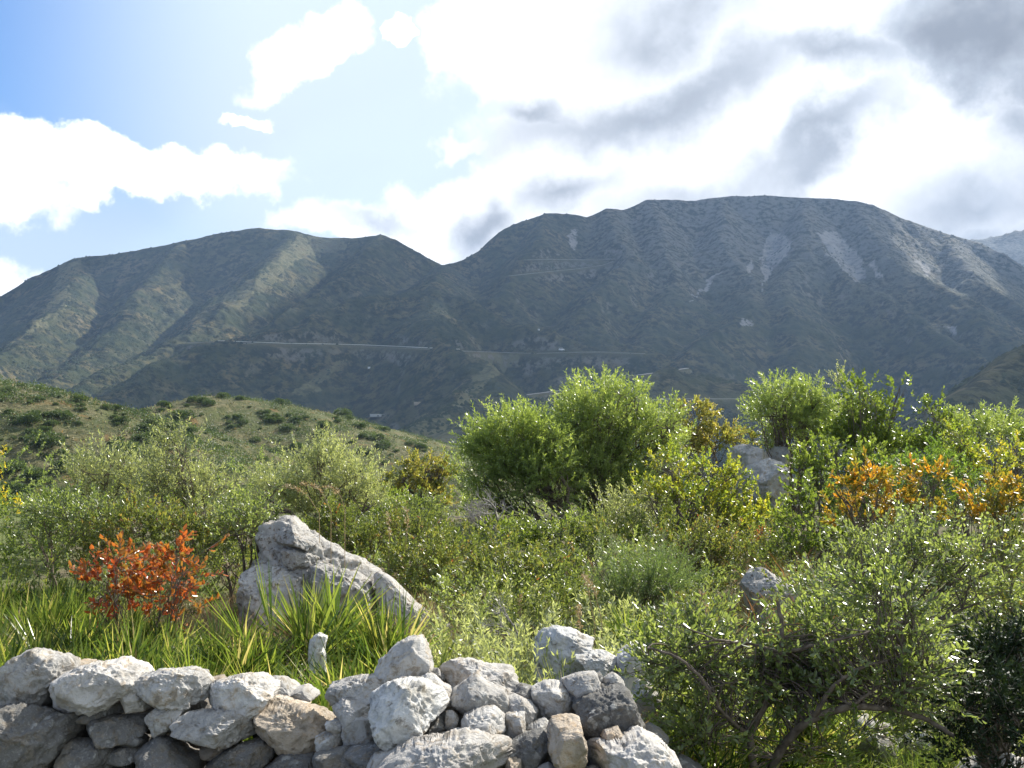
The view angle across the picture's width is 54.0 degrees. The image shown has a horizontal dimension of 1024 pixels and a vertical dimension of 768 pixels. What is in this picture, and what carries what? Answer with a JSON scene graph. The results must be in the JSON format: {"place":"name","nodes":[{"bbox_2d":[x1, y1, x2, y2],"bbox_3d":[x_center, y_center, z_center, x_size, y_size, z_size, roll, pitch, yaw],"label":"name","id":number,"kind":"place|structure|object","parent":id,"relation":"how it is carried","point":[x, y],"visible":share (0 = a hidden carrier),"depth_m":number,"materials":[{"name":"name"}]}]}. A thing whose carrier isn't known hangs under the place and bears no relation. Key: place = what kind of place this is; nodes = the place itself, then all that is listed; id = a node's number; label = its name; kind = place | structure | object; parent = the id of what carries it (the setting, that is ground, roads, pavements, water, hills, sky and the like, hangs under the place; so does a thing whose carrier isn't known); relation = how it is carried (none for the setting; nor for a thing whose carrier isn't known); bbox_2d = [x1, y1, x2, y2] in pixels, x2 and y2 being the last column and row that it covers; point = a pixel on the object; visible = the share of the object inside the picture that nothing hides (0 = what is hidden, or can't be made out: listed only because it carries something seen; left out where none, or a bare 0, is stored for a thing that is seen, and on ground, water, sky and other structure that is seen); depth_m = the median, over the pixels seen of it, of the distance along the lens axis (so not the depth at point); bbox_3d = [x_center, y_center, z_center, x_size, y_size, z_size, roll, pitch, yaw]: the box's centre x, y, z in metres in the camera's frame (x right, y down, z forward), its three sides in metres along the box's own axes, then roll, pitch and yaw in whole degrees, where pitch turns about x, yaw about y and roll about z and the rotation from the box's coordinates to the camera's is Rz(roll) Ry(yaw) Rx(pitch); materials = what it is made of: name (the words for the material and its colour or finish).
{"place":"outdoors","nodes":[
{"label":"outdoors","id":0,"kind":"place"},
{"bbox_2d":[0,195,1023,504],"bbox_3d":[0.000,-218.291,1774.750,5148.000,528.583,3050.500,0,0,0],"label":"mountains","id":1,"kind":"structure","parent":0,"point":[940,341],"depth_m":1083.49,"materials":[{"name":"plant"}]},
{"bbox_2d":[0,195,1023,488],"bbox_3d":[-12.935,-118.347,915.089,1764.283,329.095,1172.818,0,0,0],"label":"mountain scrub","id":2,"kind":"object","parent":1,"relation":"on","point":[468,391],"visible":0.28,"depth_m":944.93,"materials":[{"name":"green plant"}]},
{"bbox_2d":[0,381,1023,512],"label":"hill","id":3,"kind":"structure","parent":0,"point":[215,416],"depth_m":97.42,"materials":[{"name":"plant"}]},
{"bbox_2d":[0,458,26,473],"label":"hill bush","id":4,"kind":"object","parent":3,"relation":"on","point":[21,464],"visible":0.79,"depth_m":72.26,"materials":[{"name":"green plant"}]},
{"bbox_2d":[0,480,34,497],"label":"hill bush","id":5,"kind":"object","parent":3,"relation":"on","point":[16,487],"visible":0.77,"depth_m":69.14,"materials":[{"name":"green plant"}]},
{"bbox_2d":[14,411,42,421],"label":"hill bush","id":6,"kind":"object","parent":3,"relation":"on","point":[32,415],"visible":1,"depth_m":80.03,"materials":[{"name":"green plant"}]},
{"bbox_2d":[19,465,47,479],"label":"hill bush","id":7,"kind":"object","parent":3,"relation":"on","point":[36,473],"visible":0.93,"depth_m":71.82,"materials":[{"name":"green plant"}]},
{"bbox_2d":[23,429,65,447],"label":"hill bush","id":8,"kind":"object","parent":3,"relation":"on","point":[42,438],"visible":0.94,"depth_m":76.28,"materials":[{"name":"green plant"}]},
{"bbox_2d":[105,440,144,455],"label":"hill bush","id":9,"kind":"object","parent":3,"relation":"on","point":[136,447],"visible":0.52,"depth_m":77.40,"materials":[{"name":"green plant"}]},
{"bbox_2d":[0,374,493,512],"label":"hill scrub","id":10,"kind":"object","parent":3,"relation":"on","point":[39,387],"visible":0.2,"depth_m":91.13,"materials":[{"name":"green plant"}]},
{"bbox_2d":[0,512,1023,767],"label":"ground","id":11,"kind":"structure","parent":0,"point":[64,574],"depth_m":11.17,"materials":[{"name":"plant"}]},
{"bbox_2d":[0,565,42,625],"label":"dwarf fan palm","id":12,"kind":"object","parent":11,"relation":"on","point":[7,587],"visible":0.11,"depth_m":7.59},
{"bbox_2d":[0,582,67,642],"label":"dwarf fan palm","id":13,"kind":"object","parent":11,"relation":"on","point":[14,606],"visible":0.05,"depth_m":7.06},
{"bbox_2d":[0,610,76,655],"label":"dwarf fan palm","id":14,"kind":"object","parent":11,"relation":"on","point":[4,630],"visible":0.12,"depth_m":6.38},
{"bbox_2d":[4,615,74,659],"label":"dwarf fan palm","id":15,"kind":"object","parent":11,"relation":"on","point":[38,639],"visible":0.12,"depth_m":6.18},
{"bbox_2d":[0,570,81,616],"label":"dwarf fan palm","id":16,"kind":"object","parent":11,"relation":"on","point":[31,594],"visible":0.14,"depth_m":7.63,"materials":[{"name":"plant"}]},
{"bbox_2d":[0,578,94,647],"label":"dwarf fan palm","id":17,"kind":"object","parent":11,"relation":"on","point":[54,610],"visible":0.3,"depth_m":6.75,"materials":[{"name":"plant"}]},
{"bbox_2d":[0,613,102,665],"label":"dwarf fan palm","id":18,"kind":"object","parent":11,"relation":"on","point":[21,645],"visible":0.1,"depth_m":5.92,"materials":[{"name":"plant"}]},
{"bbox_2d":[8,580,127,641],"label":"dwarf fan palm","id":19,"kind":"object","parent":11,"relation":"on","point":[76,599],"visible":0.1,"depth_m":7.01,"materials":[{"name":"plant"}]},
{"bbox_2d":[30,569,111,615],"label":"dwarf fan palm","id":20,"kind":"object","parent":11,"relation":"on","point":[83,590],"visible":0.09,"depth_m":7.84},
{"bbox_2d":[41,594,107,645],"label":"dwarf fan palm","id":21,"kind":"object","parent":11,"relation":"on","point":[83,613],"visible":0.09,"depth_m":6.75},
{"bbox_2d":[3,598,160,657],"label":"dwarf fan palm","id":22,"kind":"object","parent":11,"relation":"on","point":[73,634],"visible":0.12,"depth_m":6.09,"materials":[{"name":"plant"}]},
{"bbox_2d":[0,475,167,600],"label":"glossy shrub","id":23,"kind":"object","parent":11,"relation":"on","point":[77,505],"visible":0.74,"depth_m":8.63,"materials":[{"name":"green plant"}]},
{"bbox_2d":[48,427,157,549],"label":"olive shrub","id":24,"kind":"object","parent":11,"relation":"on","point":[102,481],"visible":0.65,"depth_m":11.35,"materials":[{"name":"green plant"}]},
{"bbox_2d":[39,582,170,638],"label":"dwarf fan palm","id":25,"kind":"object","parent":11,"relation":"on","point":[136,613],"visible":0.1,"depth_m":7.04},
{"bbox_2d":[43,606,178,660],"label":"dwarf fan palm","id":26,"kind":"object","parent":11,"relation":"on","point":[102,636],"visible":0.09,"depth_m":6.11,"materials":[{"name":"plant"}]},
{"bbox_2d":[56,606,177,659],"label":"dwarf fan palm","id":27,"kind":"object","parent":11,"relation":"on","point":[148,624],"visible":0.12,"depth_m":6.27,"materials":[{"name":"plant"}]},
{"bbox_2d":[64,602,208,666],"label":"dwarf fan palm","id":28,"kind":"object","parent":11,"relation":"on","point":[112,651],"visible":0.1,"depth_m":5.76,"materials":[{"name":"plant"}]},
{"bbox_2d":[82,601,208,661],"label":"dwarf fan palm","id":29,"kind":"object","parent":11,"relation":"on","point":[170,633],"visible":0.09,"depth_m":6.31,"materials":[{"name":"plant"}]},
{"bbox_2d":[68,523,229,636],"bbox_3d":[-2.312,1.420,6.464,0.938,1.096,0.779,0,0,28],"label":"red leaved bush","id":30,"kind":"object","parent":11,"relation":"on","point":[138,583],"visible":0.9,"depth_m":6.41,"materials":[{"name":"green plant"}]},
{"bbox_2d":[88,608,220,671],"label":"dwarf fan palm","id":31,"kind":"object","parent":11,"relation":"on","point":[152,653],"visible":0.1,"depth_m":5.84,"materials":[{"name":"plant"}]},
{"bbox_2d":[58,478,252,604],"bbox_3d":[-3.008,1.395,8.388,1.620,1.248,0.967,0,0,0],"label":"lentisk shrub","id":32,"kind":"object","parent":11,"relation":"on","point":[152,527],"visible":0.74,"depth_m":8.27,"materials":[{"name":"green plant"}]},
{"bbox_2d":[102,406,256,574],"bbox_3d":[-3.443,1.122,10.412,1.400,1.848,1.382,0,0,0],"label":"olive shrub","id":33,"kind":"object","parent":11,"relation":"on","point":[196,484],"visible":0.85,"depth_m":10.35,"materials":[{"name":"green plant"}]},
{"bbox_2d":[125,630,284,676],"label":"dwarf fan palm","id":34,"kind":"object","parent":11,"relation":"on","point":[187,664],"visible":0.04,"depth_m":5.14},
{"bbox_2d":[151,596,307,672],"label":"dwarf fan palm","id":35,"kind":"object","parent":11,"relation":"on","point":[257,634],"visible":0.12,"depth_m":6.26,"materials":[{"name":"plant"}]},
{"bbox_2d":[190,475,291,614],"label":"lentisk shrub","id":36,"kind":"object","parent":11,"relation":"on","point":[249,520],"visible":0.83,"depth_m":8.37,"materials":[{"name":"green plant"}]},
{"bbox_2d":[196,630,288,676],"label":"dwarf fan palm","id":37,"kind":"object","parent":11,"relation":"on","point":[202,661],"visible":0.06,"depth_m":5.68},
{"bbox_2d":[157,602,334,680],"bbox_3d":[-1.583,1.624,5.763,0.982,0.804,1.054,0,0,35],"label":"dwarf fan palm","id":38,"kind":"object","parent":11,"relation":"on","point":[246,658],"visible":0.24,"depth_m":5.67,"materials":[{"name":"plant"}]},
{"bbox_2d":[14,578,495,698],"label":"dry grass","id":39,"kind":"structure","parent":11,"relation":"on","point":[201,614],"depth_m":7.93,"materials":[{"name":"plant"}]},
{"bbox_2d":[192,548,398,681],"bbox_3d":[-1.271,1.556,6.001,1.269,1.168,1.620,0,0,-5],"label":"dwarf fan palm","id":40,"kind":"object","parent":11,"relation":"on","point":[325,610],"visible":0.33,"depth_m":6.12,"materials":[{"name":"plant"}]},
{"bbox_2d":[223,644,371,709],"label":"dwarf fan palm","id":41,"kind":"object","parent":11,"relation":"on","point":[295,672],"visible":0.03,"depth_m":5.10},
{"bbox_2d":[236,515,382,638],"bbox_3d":[-1.620,1.595,8.133,1.181,1.030,1.291,0,0,0],"label":"boulder","id":42,"kind":"object","parent":11,"relation":"on","point":[292,547],"visible":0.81,"depth_m":7.79,"materials":[{"name":"stone"}]},
{"bbox_2d":[226,419,409,540],"bbox_3d":[-2.440,1.248,12.608,2.264,1.624,1.661,0,0,0],"label":"olive shrub","id":43,"kind":"object","parent":11,"relation":"on","point":[297,501],"visible":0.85,"depth_m":12.48,"materials":[{"name":"green plant"}]},
{"bbox_2d":[308,632,327,685],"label":"rock","id":44,"kind":"object","parent":11,"relation":"on","point":[315,640],"visible":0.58,"depth_m":5.55,"materials":[{"name":"white stone"}]},
{"bbox_2d":[293,660,369,711],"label":"dwarf fan palm","id":45,"kind":"object","parent":11,"relation":"on","point":[323,702],"visible":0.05,"depth_m":4.70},
{"bbox_2d":[227,567,436,673],"bbox_3d":[-1.117,1.517,6.318,1.277,0.949,1.157,0,0,41],"label":"dwarf fan palm","id":46,"kind":"object","parent":11,"relation":"on","point":[346,623],"visible":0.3,"depth_m":6.18,"materials":[{"name":"plant"}]},
{"bbox_2d":[270,617,397,708],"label":"dwarf fan palm","id":47,"kind":"object","parent":11,"relation":"on","point":[352,672],"visible":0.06,"depth_m":5.15,"materials":[{"name":"plant"}]},
{"bbox_2d":[0,634,702,767],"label":"dry stone wall","id":48,"kind":"structure","parent":11,"relation":"on","point":[404,705],"depth_m":3.96,"materials":[{"name":"stone"}]},
{"bbox_2d":[303,492,449,566],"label":"lentisk shrub","id":49,"kind":"object","parent":11,"relation":"on","point":[329,518],"visible":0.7,"depth_m":10.07,"materials":[{"name":"green plant"}]},
{"bbox_2d":[306,621,455,699],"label":"dwarf fan palm","id":50,"kind":"object","parent":11,"relation":"on","point":[369,668],"visible":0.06,"depth_m":5.13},
{"bbox_2d":[298,584,494,675],"bbox_3d":[-0.743,1.619,6.090,1.196,0.895,1.055,0,0,31],"label":"dwarf fan palm","id":51,"kind":"object","parent":11,"relation":"on","point":[373,639],"visible":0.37,"depth_m":6.00,"materials":[{"name":"plant"}]},
{"bbox_2d":[373,571,435,632],"bbox_3d":[-0.807,1.768,7.933,0.573,0.589,0.610,0,0,0],"label":"rock slab","id":52,"kind":"object","parent":11,"relation":"on","point":[385,580],"visible":0.54,"depth_m":7.78,"materials":[{"name":"stone"}]},
{"bbox_2d":[374,446,462,511],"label":"shrub","id":53,"kind":"object","parent":11,"relation":"on","point":[415,471],"visible":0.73,"depth_m":16.47,"materials":[{"name":"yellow plant"}]},
{"bbox_2d":[373,485,479,543],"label":"green shrub","id":54,"kind":"object","parent":11,"relation":"on","point":[433,504],"visible":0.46,"depth_m":12.31,"materials":[{"name":"green plant"}]},
{"bbox_2d":[376,516,509,594],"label":"lentisk shrub","id":55,"kind":"object","parent":11,"relation":"on","point":[450,546],"visible":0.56,"depth_m":9.06,"materials":[{"name":"green plant"}]},
{"bbox_2d":[447,487,550,549],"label":"dead shrub","id":56,"kind":"object","parent":11,"relation":"on","point":[472,516],"visible":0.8,"depth_m":11.74,"materials":[{"name":"plant"}]},
{"bbox_2d":[464,593,539,649],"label":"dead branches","id":57,"kind":"object","parent":11,"relation":"on","point":[507,617],"visible":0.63,"depth_m":6.64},
{"bbox_2d":[0,417,1014,512],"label":"undergrowth","id":58,"kind":"object","parent":11,"relation":"on","point":[50,454],"visible":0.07,"depth_m":19.61,"materials":[{"name":"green plant"}]},
{"bbox_2d":[0,487,1023,662],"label":"undergrowth","id":59,"kind":"object","parent":11,"relation":"on","point":[564,594],"visible":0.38,"depth_m":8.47,"materials":[{"name":"green plant"}]},
{"bbox_2d":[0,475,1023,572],"bbox_3d":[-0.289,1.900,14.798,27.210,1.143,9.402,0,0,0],"label":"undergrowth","id":60,"kind":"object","parent":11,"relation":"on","point":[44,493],"visible":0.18,"depth_m":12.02,"materials":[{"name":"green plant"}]},
{"bbox_2d":[438,393,597,525],"bbox_3d":[0.053,1.128,14.531,2.318,2.014,2.212,0,0,0],"label":"olive tree","id":61,"kind":"object","parent":11,"relation":"on","point":[503,451],"visible":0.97,"depth_m":14.12,"materials":[{"name":"green plant"}]},
{"bbox_2d":[453,524,597,612],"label":"lentisk shrub","id":62,"kind":"object","parent":11,"relation":"on","point":[499,557],"visible":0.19,"depth_m":8.33,"materials":[{"name":"green plant"}]},
{"bbox_2d":[500,498,621,562],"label":"grey shrub","id":63,"kind":"object","parent":11,"relation":"on","point":[572,518],"visible":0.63,"depth_m":10.94,"materials":[{"name":"green plant"}]},
{"bbox_2d":[533,625,594,683],"bbox_3d":[0.289,1.674,5.592,0.343,0.665,0.496,0,0,0],"label":"rock","id":64,"kind":"object","parent":11,"relation":"on","point":[568,641],"visible":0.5,"depth_m":5.45,"materials":[{"name":"white stone"}]},
{"bbox_2d":[392,572,775,732],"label":"undergrowth","id":65,"kind":"object","parent":11,"relation":"on","point":[501,653],"visible":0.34,"depth_m":6.20,"materials":[{"name":"green plant"}]},
{"bbox_2d":[573,649,616,676],"bbox_3d":[0.457,1.718,5.452,0.260,0.568,0.453,0,0,0],"label":"rock","id":66,"kind":"object","parent":11,"relation":"on","point":[597,660],"visible":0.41,"depth_m":5.31,"materials":[{"name":"white stone"}]},
{"bbox_2d":[524,361,703,517],"bbox_3d":[1.471,0.891,15.393,2.899,2.496,2.197,0,0,0],"label":"olive tree","id":67,"kind":"object","parent":11,"relation":"on","point":[605,458],"visible":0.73,"depth_m":15.11,"materials":[{"name":"green plant"}]},
{"bbox_2d":[581,469,675,556],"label":"grey shrub","id":68,"kind":"object","parent":11,"relation":"on","point":[632,511],"visible":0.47,"depth_m":11.86,"materials":[{"name":"green plant"}]},
{"bbox_2d":[582,601,683,654],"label":"dwarf fan palm","id":69,"kind":"object","parent":11,"relation":"on","point":[623,619],"visible":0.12,"depth_m":6.55,"materials":[{"name":"plant"}]},
{"bbox_2d":[616,644,658,692],"bbox_3d":[0.672,1.699,5.418,0.227,0.608,0.472,0,0,0],"label":"rock","id":70,"kind":"object","parent":11,"relation":"on","point":[628,682],"visible":0.2,"depth_m":5.22,"materials":[{"name":"white stone"}]},
{"bbox_2d":[567,524,724,618],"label":"feathery shrub","id":71,"kind":"object","parent":11,"relation":"on","point":[661,563],"visible":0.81,"depth_m":7.45,"materials":[{"name":"green plant"}]},
{"bbox_2d":[632,679,661,722],"bbox_3d":[0.654,1.717,4.917,0.149,0.550,0.331,0,0,0],"label":"rock","id":72,"kind":"object","parent":11,"relation":"on","point":[641,708],"visible":0.2,"depth_m":4.78,"materials":[{"name":"stone"}]},
{"bbox_2d":[658,394,748,499],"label":"tan tree","id":73,"kind":"object","parent":11,"relation":"on","point":[728,435],"visible":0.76,"depth_m":17.77,"materials":[{"name":"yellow plant"}]},
{"bbox_2d":[640,504,778,601],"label":"evergreen shrub","id":74,"kind":"object","parent":11,"relation":"on","point":[715,540],"visible":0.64,"depth_m":8.99,"materials":[{"name":"green plant"}]},
{"bbox_2d":[626,430,797,561],"bbox_3d":[2.321,1.291,11.344,2.010,1.536,1.191,0,0,-19],"label":"shrub","id":75,"kind":"object","parent":11,"relation":"on","point":[732,504],"visible":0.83,"depth_m":11.18,"materials":[{"name":"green plant"}]},
{"bbox_2d":[680,720,800,767],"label":"dwarf fan palm","id":76,"kind":"object","parent":11,"relation":"on","point":[728,763],"visible":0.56,"depth_m":4.24,"materials":[{"name":"plant"}]},
{"bbox_2d":[691,706,797,767],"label":"dwarf fan palm","id":77,"kind":"object","parent":11,"relation":"on","point":[758,762],"visible":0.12,"depth_m":4.61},
{"bbox_2d":[726,444,764,505],"bbox_3d":[3.644,1.536,15.550,0.574,1.236,1.124,0,0,0],"label":"rock","id":78,"kind":"object","parent":11,"relation":"on","point":[748,454],"visible":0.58,"depth_m":15.21,"materials":[{"name":"stone"}]},
{"bbox_2d":[742,458,789,518],"bbox_3d":[3.736,1.613,14.856,0.626,1.074,1.149,0,0,0],"label":"rock","id":79,"kind":"object","parent":11,"relation":"on","point":[768,471],"visible":0.45,"depth_m":14.43,"materials":[{"name":"stone"}]},
{"bbox_2d":[739,567,797,630],"bbox_3d":[2.038,1.758,7.989,0.455,0.602,0.744,0,0,0],"label":"rock","id":80,"kind":"object","parent":11,"relation":"on","point":[751,582],"visible":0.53,"depth_m":7.82,"materials":[{"name":"stone"}]},
{"bbox_2d":[765,445,790,470],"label":"rock","id":81,"kind":"object","parent":11,"relation":"on","point":[777,452],"visible":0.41,"depth_m":15.70,"materials":[{"name":"stone"}]},
{"bbox_2d":[707,693,871,767],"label":"dwarf fan palm","id":82,"kind":"object","parent":11,"relation":"on","point":[828,735],"visible":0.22,"depth_m":4.63,"materials":[{"name":"plant"}]},
{"bbox_2d":[733,367,846,513],"bbox_3d":[4.472,0.929,15.952,1.969,2.393,1.707,0,0,0],"label":"bushy tree","id":83,"kind":"object","parent":11,"relation":"on","point":[797,415],"visible":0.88,"depth_m":15.72,"materials":[{"name":"green plant"}]},
{"bbox_2d":[605,518,990,767],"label":"wild olive shrub","id":84,"kind":"object","parent":11,"relation":"on","point":[790,673],"visible":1,"depth_m":4.29,"materials":[{"name":"green plant"}]},
{"bbox_2d":[758,466,864,588],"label":"green shrub","id":85,"kind":"object","parent":11,"relation":"on","point":[806,540],"visible":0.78,"depth_m":9.62,"materials":[{"name":"green plant"}]},
{"bbox_2d":[825,359,855,503],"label":"spiky tree","id":86,"kind":"object","parent":11,"relation":"on","point":[838,379],"visible":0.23,"depth_m":16.32,"materials":[{"name":"green plant"}]},
{"bbox_2d":[775,427,909,544],"bbox_3d":[4.127,1.308,12.492,1.611,1.540,1.135,0,0,-34],"label":"green shrub","id":87,"kind":"object","parent":11,"relation":"on","point":[812,460],"visible":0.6,"depth_m":12.40,"materials":[{"name":"green plant"}]},
{"bbox_2d":[809,368,930,528],"bbox_3d":[5.043,0.927,14.125,1.696,2.308,1.287,0,0,-13],"label":"broadleaf tree","id":88,"kind":"object","parent":11,"relation":"on","point":[850,412],"visible":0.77,"depth_m":13.94,"materials":[{"name":"green plant"}]},
{"bbox_2d":[844,714,898,766],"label":"rock","id":89,"kind":"object","parent":11,"relation":"on","point":[887,741],"visible":0.19,"depth_m":4.96,"materials":[{"name":"stone"}]},
{"bbox_2d":[818,445,957,573],"bbox_3d":[3.357,1.267,8.962,1.306,1.464,1.149,0,0,0],"label":"orange shrub","id":90,"kind":"object","parent":11,"relation":"on","point":[853,500],"visible":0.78,"depth_m":8.94,"materials":[{"name":"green plant"}]},
{"bbox_2d":[779,491,1023,682],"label":"tall evergreen shrub","id":91,"kind":"object","parent":11,"relation":"on","point":[930,554],"visible":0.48,"depth_m":6.22,"materials":[{"name":"green plant"}]},
{"bbox_2d":[869,433,999,558],"bbox_3d":[4.801,1.300,11.420,1.529,1.494,1.090,0,0,0],"label":"green shrub","id":92,"kind":"object","parent":11,"relation":"on","point":[915,455],"visible":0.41,"depth_m":11.34,"materials":[{"name":"green plant"}]},
{"bbox_2d":[901,386,976,522],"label":"slender tree","id":93,"kind":"object","parent":11,"relation":"on","point":[936,427],"visible":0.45,"depth_m":14.38,"materials":[{"name":"green plant"}]},
{"bbox_2d":[904,604,1023,767],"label":"dark bush","id":94,"kind":"object","parent":11,"relation":"on","point":[1000,706],"visible":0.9,"depth_m":4.38,"materials":[{"name":"green plant"}]},
{"bbox_2d":[932,416,995,537],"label":"yellow shrub","id":95,"kind":"object","parent":11,"relation":"on","point":[959,447],"visible":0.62,"depth_m":12.84,"materials":[{"name":"green plant"}]},
{"bbox_2d":[924,466,1023,598],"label":"orange shrub","id":96,"kind":"object","parent":11,"relation":"on","point":[1009,488],"visible":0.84,"depth_m":8.73,"materials":[{"name":"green plant"}]},
{"bbox_2d":[937,395,1023,506],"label":"olive shrub","id":97,"kind":"object","parent":11,"relation":"on","point":[1010,420],"visible":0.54,"depth_m":16.33,"materials":[{"name":"green plant"}]},
{"bbox_2d":[955,753,1023,767],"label":"rock","id":98,"kind":"object","parent":11,"relation":"on","point":[973,763],"visible":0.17,"depth_m":4.67,"materials":[{"name":"stone"}]},
{"bbox_2d":[957,505,1023,633],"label":"drab shrub","id":99,"kind":"object","parent":11,"relation":"on","point":[1012,532],"visible":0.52,"depth_m":7.01,"materials":[{"name":"green plant"}]},
{"bbox_2d":[963,429,1023,532],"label":"yellow shrub","id":100,"kind":"object","parent":11,"relation":"on","point":[1002,453],"visible":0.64,"depth_m":12.34,"materials":[{"name":"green plant"}]},
{"bbox_2d":[0,0,1023,295],"label":"sky","id":101,"kind":"structure","parent":0,"point":[437,128],"materials":[{"name":"white"}]},
{"bbox_2d":[187,535,948,680],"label":"dry grass","id":102,"kind":"structure","parent":0,"point":[591,563],"depth_m":8.10,"materials":[{"name":"plant"}]},
{"bbox_2d":[661,672,1023,767],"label":"grass","id":103,"kind":"structure","parent":0,"point":[945,762],"depth_m":4.91,"materials":[{"name":"plant"}]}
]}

